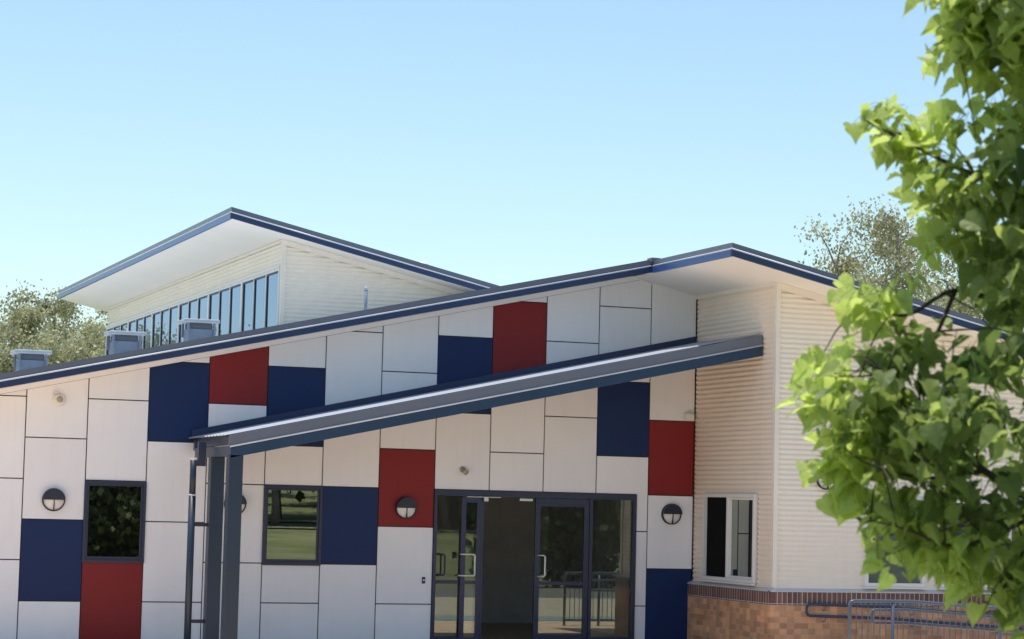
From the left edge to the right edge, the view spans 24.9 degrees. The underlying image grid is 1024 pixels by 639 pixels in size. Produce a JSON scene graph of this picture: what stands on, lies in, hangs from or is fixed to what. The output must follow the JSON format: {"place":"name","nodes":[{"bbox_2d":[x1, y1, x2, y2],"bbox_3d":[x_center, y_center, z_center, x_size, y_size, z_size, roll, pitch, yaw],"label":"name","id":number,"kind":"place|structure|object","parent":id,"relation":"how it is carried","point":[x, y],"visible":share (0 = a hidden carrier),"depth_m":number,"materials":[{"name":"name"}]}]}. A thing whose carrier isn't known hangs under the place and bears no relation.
{"place":"outdoors","nodes":[
{"label":"outdoors","id":0,"kind":"place"},
{"bbox_2d":[0,0,1023,345],"label":"sky","id":1,"kind":"structure","parent":0,"point":[497,142],"materials":[{"name":"blue"}]},
{"bbox_3d":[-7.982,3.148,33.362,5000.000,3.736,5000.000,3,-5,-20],"label":"ground","id":2,"kind":"structure","parent":0,"visible":0},
{"bbox_2d":[0,311,16,349],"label":"gum tree","id":3,"kind":"object","parent":2,"relation":"on","point":[2,324],"visible":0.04,"depth_m":85.13,"materials":[{"name":"green plant"}]},
{"bbox_2d":[0,292,64,349],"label":"gum tree","id":4,"kind":"object","parent":2,"relation":"on","point":[34,318],"visible":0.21,"depth_m":77.47,"materials":[{"name":"green plant"}]},
{"bbox_2d":[0,279,89,350],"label":"gum tree","id":5,"kind":"object","parent":2,"relation":"on","point":[58,304],"visible":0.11,"depth_m":81.13,"materials":[{"name":"green plant"}]},
{"bbox_2d":[0,324,99,373],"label":"gum tree","id":6,"kind":"object","parent":2,"relation":"on","point":[6,362],"visible":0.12,"depth_m":73.47,"materials":[{"name":"green plant"}]},
{"bbox_2d":[20,331,104,364],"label":"gum tree","id":7,"kind":"object","parent":2,"relation":"on","point":[65,354],"depth_m":76.06,"materials":[{"name":"green plant"}]},
{"bbox_2d":[38,317,105,358],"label":"gum tree","id":8,"kind":"object","parent":2,"relation":"on","point":[89,325],"visible":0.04,"depth_m":78.67,"materials":[{"name":"green plant"}]},
{"bbox_2d":[40,299,108,355],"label":"gum tree","id":9,"kind":"object","parent":2,"relation":"on","point":[105,313],"visible":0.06,"depth_m":91.94,"materials":[{"name":"green plant"}]},
{"bbox_2d":[0,207,1023,638],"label":"school building","id":10,"kind":"structure","parent":2,"relation":"on","point":[542,519],"depth_m":35.67,"materials":[{"name":"beige metal"}]},
{"bbox_2d":[10,349,51,370],"bbox_3d":[-7.865,0.790,37.842,0.600,0.559,0.600,3,-5,-20],"label":"roof ventilator","id":11,"kind":"object","parent":10,"relation":"on","point":[27,359],"visible":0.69,"depth_m":37.65,"materials":[{"name":"metal"}]},
{"bbox_2d":[42,488,65,510],"bbox_3d":[-6.687,2.631,33.820,0.336,0.336,0.100,3,-5,-20],"label":"wall lamp","id":12,"kind":"object","parent":10,"relation":"attached to","point":[53,499],"visible":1,"depth_m":33.79,"materials":[{"name":"black metal"}]},
{"bbox_2d":[52,391,65,406],"bbox_3d":[-6.627,1.163,33.940,0.200,0.227,0.119,3,-5,-20],"label":"security light","id":13,"kind":"object","parent":10,"relation":"attached to","point":[58,399],"visible":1,"depth_m":33.94,"materials":[{"name":"white plastic"}]},
{"bbox_2d":[82,480,146,562],"bbox_3d":[-5.861,2.983,34.145,0.916,1.203,0.046,3,-5,-20],"label":"window","id":14,"kind":"structure","parent":10,"relation":"in","point":[114,512],"depth_m":34.15,"materials":[{"name":"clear glass"}]},
{"bbox_2d":[105,321,127,354],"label":"window","id":15,"kind":"structure","parent":10,"relation":"in","point":[123,326],"depth_m":56.28,"materials":[{"name":"white metal"}]},
{"bbox_2d":[103,330,145,354],"bbox_3d":[-6.429,0.508,38.389,0.600,0.602,0.600,3,-5,-20],"label":"roof ventilator","id":16,"kind":"object","parent":10,"relation":"on","point":[123,341],"visible":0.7,"depth_m":38.20,"materials":[{"name":"metal"}]},
{"bbox_2d":[128,312,151,348],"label":"window","id":17,"kind":"structure","parent":10,"relation":"in","point":[143,323],"depth_m":53.08,"materials":[{"name":"clear glass"}]},
{"bbox_2d":[151,303,178,346],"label":"window","id":18,"kind":"structure","parent":10,"relation":"in","point":[164,329],"depth_m":50.90,"materials":[{"name":"clear glass"}]},
{"bbox_2d":[177,292,208,342],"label":"window","id":19,"kind":"structure","parent":10,"relation":"in","point":[196,307],"depth_m":48.25,"materials":[{"name":"clear glass"}]},
{"bbox_2d":[178,318,219,341],"bbox_3d":[-5.259,0.304,38.833,0.600,0.587,0.600,3,-5,-20],"label":"roof ventilator","id":20,"kind":"object","parent":10,"relation":"on","point":[195,329],"visible":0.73,"depth_m":38.65,"materials":[{"name":"metal"}]},
{"bbox_2d":[207,281,241,335],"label":"window","id":21,"kind":"structure","parent":10,"relation":"in","point":[224,303],"depth_m":45.37,"materials":[{"name":"clear glass"}]},
{"bbox_2d":[224,495,246,511],"bbox_3d":[-4.147,2.766,34.742,0.336,0.336,0.100,3,-5,-20],"label":"wall lamp","id":22,"kind":"object","parent":10,"relation":"attached to","point":[244,502],"visible":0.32,"depth_m":34.75,"materials":[{"name":"black metal"}]},
{"bbox_2d":[240,268,279,331],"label":"window","id":23,"kind":"structure","parent":10,"relation":"in","point":[259,293],"depth_m":42.77,"materials":[{"name":"clear glass"}]},
{"bbox_2d":[261,485,322,565],"bbox_3d":[-3.326,3.118,35.066,0.916,1.203,0.046,3,-5,-20],"label":"window","id":24,"kind":"structure","parent":10,"relation":"in","point":[292,518],"depth_m":35.07,"materials":[{"name":"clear glass"}]},
{"bbox_2d":[364,287,368,309],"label":"vent pipe","id":25,"kind":"object","parent":10,"relation":"on","point":[366,289],"visible":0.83,"depth_m":40.39,"materials":[{"name":"metal"}]},
{"bbox_2d":[395,497,416,518],"bbox_3d":[-1.626,2.900,35.658,0.336,0.336,0.100,3,-5,-20],"label":"wall lamp","id":26,"kind":"object","parent":10,"relation":"attached to","point":[405,507],"visible":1,"depth_m":35.62,"materials":[{"name":"black metal"}]},
{"bbox_2d":[460,467,468,474],"bbox_3d":[-0.742,2.353,36.024,0.094,0.128,0.135,6,-6,-43],"label":"motion sensor","id":27,"kind":"object","parent":10,"relation":"attached to","point":[464,470],"visible":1,"depth_m":36.01,"materials":[{"name":"beige plastic"}]},
{"bbox_2d":[188,334,762,638],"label":"entrance canopy","id":28,"kind":"object","parent":10,"relation":"attached to","point":[294,428],"visible":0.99,"depth_m":33.51,"materials":[{"name":"grey metal"}]},
{"bbox_2d":[184,442,207,638],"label":"downpipe","id":29,"kind":"object","parent":28,"relation":"attached to","point":[200,460],"visible":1,"depth_m":33.23,"materials":[{"name":"metal"}]},
{"bbox_2d":[458,496,500,638],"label":"door","id":30,"kind":"structure","parent":10,"relation":"in","point":[468,499],"depth_m":35.95,"materials":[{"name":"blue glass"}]},
{"bbox_2d":[519,498,589,638],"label":"door","id":31,"kind":"structure","parent":10,"relation":"in","point":[539,502],"depth_m":36.50,"materials":[{"name":"blue glass"}]},
{"bbox_2d":[661,504,681,524],"bbox_3d":[2.568,3.123,37.182,0.336,0.336,0.100,3,-5,-20],"label":"wall lamp","id":32,"kind":"object","parent":10,"relation":"attached to","point":[671,514],"visible":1,"depth_m":37.15,"materials":[{"name":"black metal"}]},
{"bbox_2d":[684,413,693,420],"bbox_3d":[2.862,1.572,37.392,0.150,0.110,0.114,3,-5,-20],"label":"junction box","id":33,"kind":"object","parent":10,"relation":"attached to","point":[688,416],"visible":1,"depth_m":37.35,"materials":[{"name":"white plastic"}]},
{"bbox_2d":[699,494,757,585],"bbox_3d":[3.364,3.402,36.009,0.101,1.383,1.900,3,-5,-20],"label":"window","id":34,"kind":"structure","parent":10,"relation":"in","point":[729,524],"depth_m":35.98,"materials":[{"name":"clear glass"}]},
{"bbox_2d":[816,478,833,489],"bbox_3d":[4.752,2.400,34.927,0.336,0.336,0.100,3,-5,-20],"label":"wall lamp","id":35,"kind":"object","parent":10,"relation":"attached to","point":[820,485],"visible":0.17,"depth_m":34.89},
{"bbox_2d":[863,498,926,588],"bbox_3d":[5.832,3.406,35.281,1.070,1.378,0.100,3,-5,-20],"label":"window","id":36,"kind":"structure","parent":10,"relation":"in","point":[871,580],"depth_m":35.27,"materials":[{"name":"white glass"}]},
{"bbox_2d":[805,603,1021,632],"bbox_3d":[7.054,4.638,35.551,5.732,0.533,0.103,3,-5,-20],"label":"wall handrail","id":37,"kind":"object","parent":10,"relation":"attached to","point":[865,617],"depth_m":34.95,"materials":[{"name":"metal"}]},
{"bbox_2d":[939,500,1014,589],"bbox_3d":[7.451,3.492,35.870,1.920,1.378,0.101,3,-5,-20],"label":"window","id":38,"kind":"structure","parent":10,"relation":"in","point":[983,501],"depth_m":35.79,"materials":[{"name":"white glass"}]},
{"bbox_2d":[794,194,985,318],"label":"gum tree","id":39,"kind":"object","parent":2,"relation":"on","point":[897,248],"visible":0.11,"depth_m":71.12,"materials":[{"name":"green plant"}]},
{"bbox_2d":[773,0,1023,638],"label":"broadleaf tree","id":40,"kind":"object","parent":2,"relation":"on","point":[893,424],"visible":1,"depth_m":10.76,"materials":[{"name":"green plant"}]},
{"bbox_2d":[885,252,1023,332],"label":"gum tree","id":41,"kind":"object","parent":2,"relation":"on","point":[937,284],"visible":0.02,"depth_m":80.20,"materials":[{"name":"green plant"}]},
{"label":"paving","id":42,"kind":"structure","parent":0,"visible":0},
{"bbox_2d":[847,599,1023,638],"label":"ramp balustrade","id":43,"kind":"object","parent":42,"relation":"on","point":[892,610],"visible":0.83,"depth_m":32.55,"materials":[{"name":"blue metal"}]}
]}

